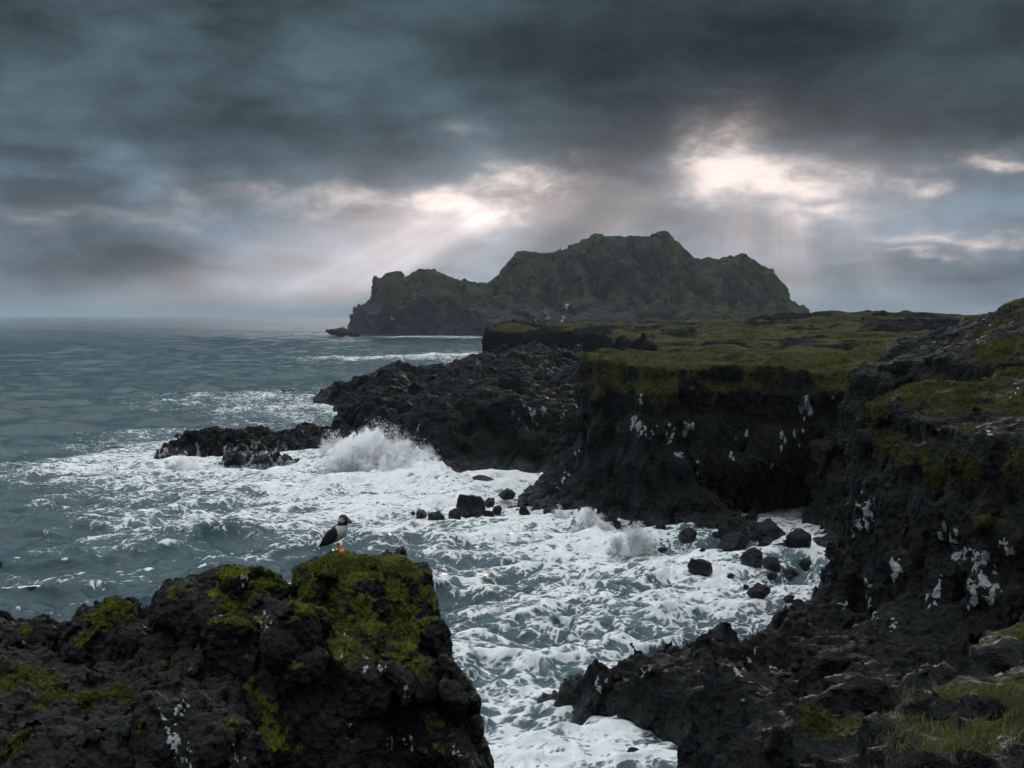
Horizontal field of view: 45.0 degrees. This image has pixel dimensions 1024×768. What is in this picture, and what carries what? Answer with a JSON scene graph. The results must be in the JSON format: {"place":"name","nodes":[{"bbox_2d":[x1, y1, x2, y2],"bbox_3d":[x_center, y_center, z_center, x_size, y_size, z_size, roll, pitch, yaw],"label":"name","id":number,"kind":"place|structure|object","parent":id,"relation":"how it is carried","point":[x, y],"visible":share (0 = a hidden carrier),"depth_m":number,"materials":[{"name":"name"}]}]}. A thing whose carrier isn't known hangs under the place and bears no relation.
{"place":"outdoors","nodes":[
{"label":"outdoors","id":0,"kind":"place"},
{"bbox_2d":[0,639,263,767],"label":"slope terrain","id":1,"kind":"structure","parent":0,"point":[58,727],"depth_m":6.57,"materials":[{"name":"black stone"}]},
{"bbox_2d":[0,610,61,651],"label":"boulder","id":2,"kind":"object","parent":1,"relation":"on","point":[46,633],"visible":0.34,"depth_m":7.53,"materials":[{"name":"black stone"}]},
{"bbox_2d":[56,595,153,667],"bbox_3d":[-2.441,1.677,7.740,0.819,0.701,0.779,0,3,0],"label":"boulder","id":3,"kind":"object","parent":1,"relation":"on","point":[118,644],"visible":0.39,"depth_m":7.53,"materials":[{"name":"black stone"}]},
{"bbox_2d":[60,687,273,767],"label":"boulder","id":4,"kind":"object","parent":1,"relation":"on","point":[184,728],"visible":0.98,"depth_m":5.62,"materials":[{"name":"black stone"}]},
{"bbox_2d":[0,317,829,767],"bbox_3d":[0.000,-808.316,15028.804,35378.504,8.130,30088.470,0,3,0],"label":"sea","id":5,"kind":"structure","parent":0,"point":[98,501],"depth_m":117.51,"materials":[{"name":"liquid"}]},
{"bbox_2d":[161,457,210,469],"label":"spray","id":6,"kind":"object","parent":5,"relation":"on","point":[180,465],"visible":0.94,"depth_m":160.61,"materials":[{"name":"white liquid"}]},
{"bbox_2d":[154,421,333,469],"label":"skerry","id":7,"kind":"structure","parent":5,"relation":"in","point":[261,447],"depth_m":174.73,"materials":[{"name":"black stone"}]},
{"bbox_2d":[281,388,325,391],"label":"skerry","id":8,"kind":"structure","parent":5,"relation":"in","point":[284,390],"depth_m":323.91,"materials":[{"name":"grey stone"}]},
{"bbox_2d":[318,429,341,455],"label":"spray","id":9,"kind":"object","parent":5,"relation":"on","point":[330,441],"visible":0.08,"depth_m":163.75,"materials":[{"name":"white liquid"}]},
{"bbox_2d":[326,328,360,336],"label":"skerry","id":10,"kind":"structure","parent":5,"relation":"in","point":[342,332],"depth_m":1200.08,"materials":[{"name":"grey stone"}]},
{"bbox_2d":[318,416,438,474],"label":"spray","id":11,"kind":"object","parent":5,"relation":"on","point":[341,463],"visible":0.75,"depth_m":156.17,"materials":[{"name":"white liquid"}]},
{"bbox_2d":[416,509,426,518],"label":"boulder","id":12,"kind":"object","parent":5,"relation":"in","point":[420,513],"visible":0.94,"depth_m":121.89,"materials":[{"name":"black stone"}]},
{"bbox_2d":[428,511,444,520],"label":"boulder","id":13,"kind":"object","parent":5,"relation":"in","point":[436,516],"visible":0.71,"depth_m":119.71,"materials":[{"name":"black stone"}]},
{"bbox_2d":[448,508,460,519],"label":"boulder","id":14,"kind":"object","parent":5,"relation":"in","point":[454,513],"visible":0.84,"depth_m":121.61,"materials":[{"name":"black stone"}]},
{"bbox_2d":[456,494,485,517],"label":"boulder","id":15,"kind":"object","parent":5,"relation":"in","point":[469,506],"visible":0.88,"depth_m":124.73,"materials":[{"name":"black stone"}]},
{"bbox_2d":[472,475,493,480],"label":"boulder","id":16,"kind":"object","parent":5,"relation":"on","point":[482,477],"visible":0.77,"depth_m":148.41,"materials":[{"name":"grey stone"}]},
{"bbox_2d":[482,510,493,516],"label":"boulder","id":17,"kind":"object","parent":5,"relation":"in","point":[488,513],"visible":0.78,"depth_m":121.69,"materials":[{"name":"black stone"}]},
{"bbox_2d":[484,497,494,507],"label":"boulder","id":18,"kind":"object","parent":5,"relation":"in","point":[489,502],"visible":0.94,"depth_m":130.07,"materials":[{"name":"black stone"}]},
{"bbox_2d":[492,506,501,514],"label":"boulder","id":19,"kind":"object","parent":5,"relation":"in","point":[496,510],"visible":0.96,"depth_m":124.79,"materials":[{"name":"black stone"}]},
{"bbox_2d":[498,488,515,499],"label":"boulder","id":20,"kind":"object","parent":5,"relation":"in","point":[507,494],"visible":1,"depth_m":134.53,"materials":[{"name":"black stone"}]},
{"bbox_2d":[519,505,529,514],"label":"boulder","id":21,"kind":"object","parent":5,"relation":"in","point":[523,510],"visible":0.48,"depth_m":120.85,"materials":[{"name":"black stone"}]},
{"bbox_2d":[543,506,554,513],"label":"boulder","id":22,"kind":"object","parent":5,"relation":"in","point":[548,510],"visible":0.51,"depth_m":121.08,"materials":[{"name":"black stone"}]},
{"bbox_2d":[553,504,564,518],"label":"spray","id":23,"kind":"object","parent":5,"relation":"on","point":[560,513],"visible":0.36,"depth_m":120.09,"materials":[{"name":"white liquid"}]},
{"bbox_2d":[570,507,614,532],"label":"spray","id":24,"kind":"object","parent":5,"relation":"on","point":[604,526],"visible":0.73,"depth_m":113.67,"materials":[{"name":"white liquid"}]},
{"bbox_2d":[604,520,658,554],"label":"spray","id":25,"kind":"object","parent":5,"relation":"on","point":[640,544],"visible":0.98,"depth_m":104.97,"materials":[{"name":"white liquid"}]},
{"bbox_2d":[627,747,638,751],"bbox_3d":[5.423,16.532,55.269,0.690,0.566,0.692,-13,17,-24],"label":"boulder","id":26,"kind":"object","parent":5,"relation":"in","point":[632,749],"visible":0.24,"depth_m":55.21,"materials":[{"name":"black stone"}]},
{"bbox_2d":[647,543,655,550],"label":"spray","id":27,"kind":"object","parent":5,"relation":"in","point":[652,546],"visible":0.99,"depth_m":105.13,"materials":[{"name":"white liquid"}]},
{"bbox_2d":[658,547,667,552],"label":"boulder","id":28,"kind":"object","parent":5,"relation":"in","point":[662,549],"visible":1,"depth_m":103.19,"materials":[{"name":"black stone"}]},
{"bbox_2d":[678,528,696,543],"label":"boulder","id":29,"kind":"object","parent":5,"relation":"in","point":[686,535],"visible":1,"depth_m":109.93,"materials":[{"name":"black stone"}]},
{"bbox_2d":[687,558,712,574],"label":"boulder","id":30,"kind":"object","parent":5,"relation":"in","point":[700,566],"visible":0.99,"depth_m":95.32,"materials":[{"name":"black stone"}]},
{"bbox_2d":[706,525,715,528],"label":"boulder","id":31,"kind":"object","parent":5,"relation":"in","point":[710,527],"visible":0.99,"depth_m":114.57,"materials":[{"name":"black stone"}]},
{"bbox_2d":[712,531,718,537],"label":"boulder","id":32,"kind":"object","parent":5,"relation":"in","point":[715,534],"visible":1,"depth_m":110.50,"materials":[{"name":"black stone"}]},
{"bbox_2d":[717,527,735,539],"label":"boulder","id":33,"kind":"object","parent":5,"relation":"in","point":[722,532],"visible":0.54,"depth_m":110.32,"materials":[{"name":"black stone"}]},
{"bbox_2d":[727,573,733,578],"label":"boulder","id":34,"kind":"object","parent":5,"relation":"in","point":[730,575],"visible":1,"depth_m":93.06,"materials":[{"name":"black stone"}]},
{"bbox_2d":[717,531,749,551],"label":"boulder","id":35,"kind":"object","parent":5,"relation":"in","point":[731,541],"visible":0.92,"depth_m":105.04,"materials":[{"name":"black stone"}]},
{"bbox_2d":[740,547,762,567],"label":"boulder","id":36,"kind":"object","parent":5,"relation":"in","point":[752,557],"visible":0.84,"depth_m":98.75,"materials":[{"name":"black stone"}]},
{"bbox_2d":[752,532,760,541],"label":"boulder","id":37,"kind":"object","parent":5,"relation":"in","point":[756,536],"visible":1,"depth_m":109.83,"materials":[{"name":"black stone"}]},
{"bbox_2d":[746,582,770,599],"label":"boulder","id":38,"kind":"object","parent":5,"relation":"in","point":[757,590],"visible":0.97,"depth_m":87.76,"materials":[{"name":"black stone"}]},
{"bbox_2d":[758,542,768,546],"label":"boulder","id":39,"kind":"object","parent":5,"relation":"in","point":[762,544],"visible":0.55,"depth_m":105.14,"materials":[{"name":"black stone"}]},
{"bbox_2d":[762,556,780,572],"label":"boulder","id":40,"kind":"object","parent":5,"relation":"in","point":[771,564],"visible":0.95,"depth_m":96.87,"materials":[{"name":"black stone"}]},
{"bbox_2d":[767,571,777,580],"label":"boulder","id":41,"kind":"object","parent":5,"relation":"in","point":[771,575],"visible":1,"depth_m":92.58,"materials":[{"name":"black stone"}]},
{"bbox_2d":[784,594,794,602],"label":"boulder","id":42,"kind":"object","parent":5,"relation":"in","point":[788,598],"visible":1,"depth_m":85.81,"materials":[{"name":"black stone"}]},
{"bbox_2d":[783,567,798,580],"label":"boulder","id":43,"kind":"object","parent":5,"relation":"in","point":[790,573],"visible":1,"depth_m":93.96,"materials":[{"name":"black stone"}]},
{"bbox_2d":[799,558,810,571],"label":"boulder","id":44,"kind":"object","parent":5,"relation":"in","point":[804,564],"visible":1,"depth_m":96.34,"materials":[{"name":"black stone"}]},
{"bbox_2d":[313,340,583,472],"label":"promontory shore","id":45,"kind":"structure","parent":0,"point":[502,407],"depth_m":173.25,"materials":[{"name":"black stone"}]},
{"bbox_2d":[0,0,1023,316],"label":"sky","id":46,"kind":"structure","parent":0,"point":[159,158],"materials":[{"name":"grey"}]},
{"bbox_2d":[290,231,809,335],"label":"headland hill","id":47,"kind":"structure","parent":0,"point":[662,275],"depth_m":1402.53,"materials":[{"name":"green plant"}]},
{"bbox_2d":[507,346,886,559],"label":"cave cliff terrain","id":48,"kind":"structure","parent":0,"point":[725,457],"depth_m":121.76,"materials":[{"name":"black stone"}]},
{"bbox_2d":[525,491,545,505],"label":"boulder","id":49,"kind":"object","parent":48,"relation":"on","point":[532,497],"visible":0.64,"depth_m":129.81,"materials":[{"name":"black stone"}]},
{"bbox_2d":[559,498,573,509],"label":"boulder","id":50,"kind":"object","parent":48,"relation":"on","point":[566,503],"visible":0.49,"depth_m":124.28,"materials":[{"name":"black stone"}]},
{"bbox_2d":[576,345,885,420],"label":"grass","id":51,"kind":"structure","parent":48,"relation":"on","point":[736,352],"depth_m":135.00,"materials":[{"name":"green plant"}]},
{"bbox_2d":[753,518,783,543],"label":"boulder","id":52,"kind":"object","parent":48,"relation":"on","point":[768,530],"visible":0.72,"depth_m":109.81,"materials":[{"name":"black stone"}]},
{"bbox_2d":[785,528,811,547],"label":"boulder","id":53,"kind":"object","parent":48,"relation":"on","point":[798,538],"visible":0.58,"depth_m":103.25,"materials":[{"name":"black stone"}]},
{"bbox_2d":[482,310,986,353],"bbox_3d":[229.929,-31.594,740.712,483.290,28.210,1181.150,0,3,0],"label":"plateau terrain","id":54,"kind":"structure","parent":0,"point":[830,331],"depth_m":390.37,"materials":[{"name":"green plant"}]},
{"bbox_2d":[537,299,1023,767],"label":"cliff terrain","id":55,"kind":"structure","parent":0,"point":[923,586],"depth_m":59.49,"materials":[{"name":"black stone"}]},
{"bbox_2d":[785,298,1023,742],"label":"grass","id":56,"kind":"structure","parent":55,"relation":"on","point":[906,387],"depth_m":70.83,"materials":[{"name":"green plant"}]},
{"bbox_2d":[848,675,1023,767],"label":"grass","id":57,"kind":"structure","parent":55,"relation":"on","point":[956,746],"depth_m":19.87,"materials":[{"name":"green plant"}]},
{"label":"ground","id":58,"kind":"structure","parent":0,"visible":0},
{"bbox_2d":[132,546,493,767],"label":"rock crag","id":59,"kind":"structure","parent":58,"relation":"on","point":[311,683],"depth_m":7.08,"materials":[{"name":"black stone"}]},
{"bbox_2d":[0,548,492,764],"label":"moss","id":60,"kind":"object","parent":59,"relation":"on","point":[230,619],"visible":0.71,"depth_m":7.22,"materials":[{"name":"green plant"}]},
{"bbox_2d":[318,514,351,552],"bbox_3d":[-1.076,0.906,7.521,0.222,0.229,0.107,1,3,14],"label":"puffin","id":61,"kind":"object","parent":59,"relation":"on","point":[338,531],"visible":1,"depth_m":7.48}
]}

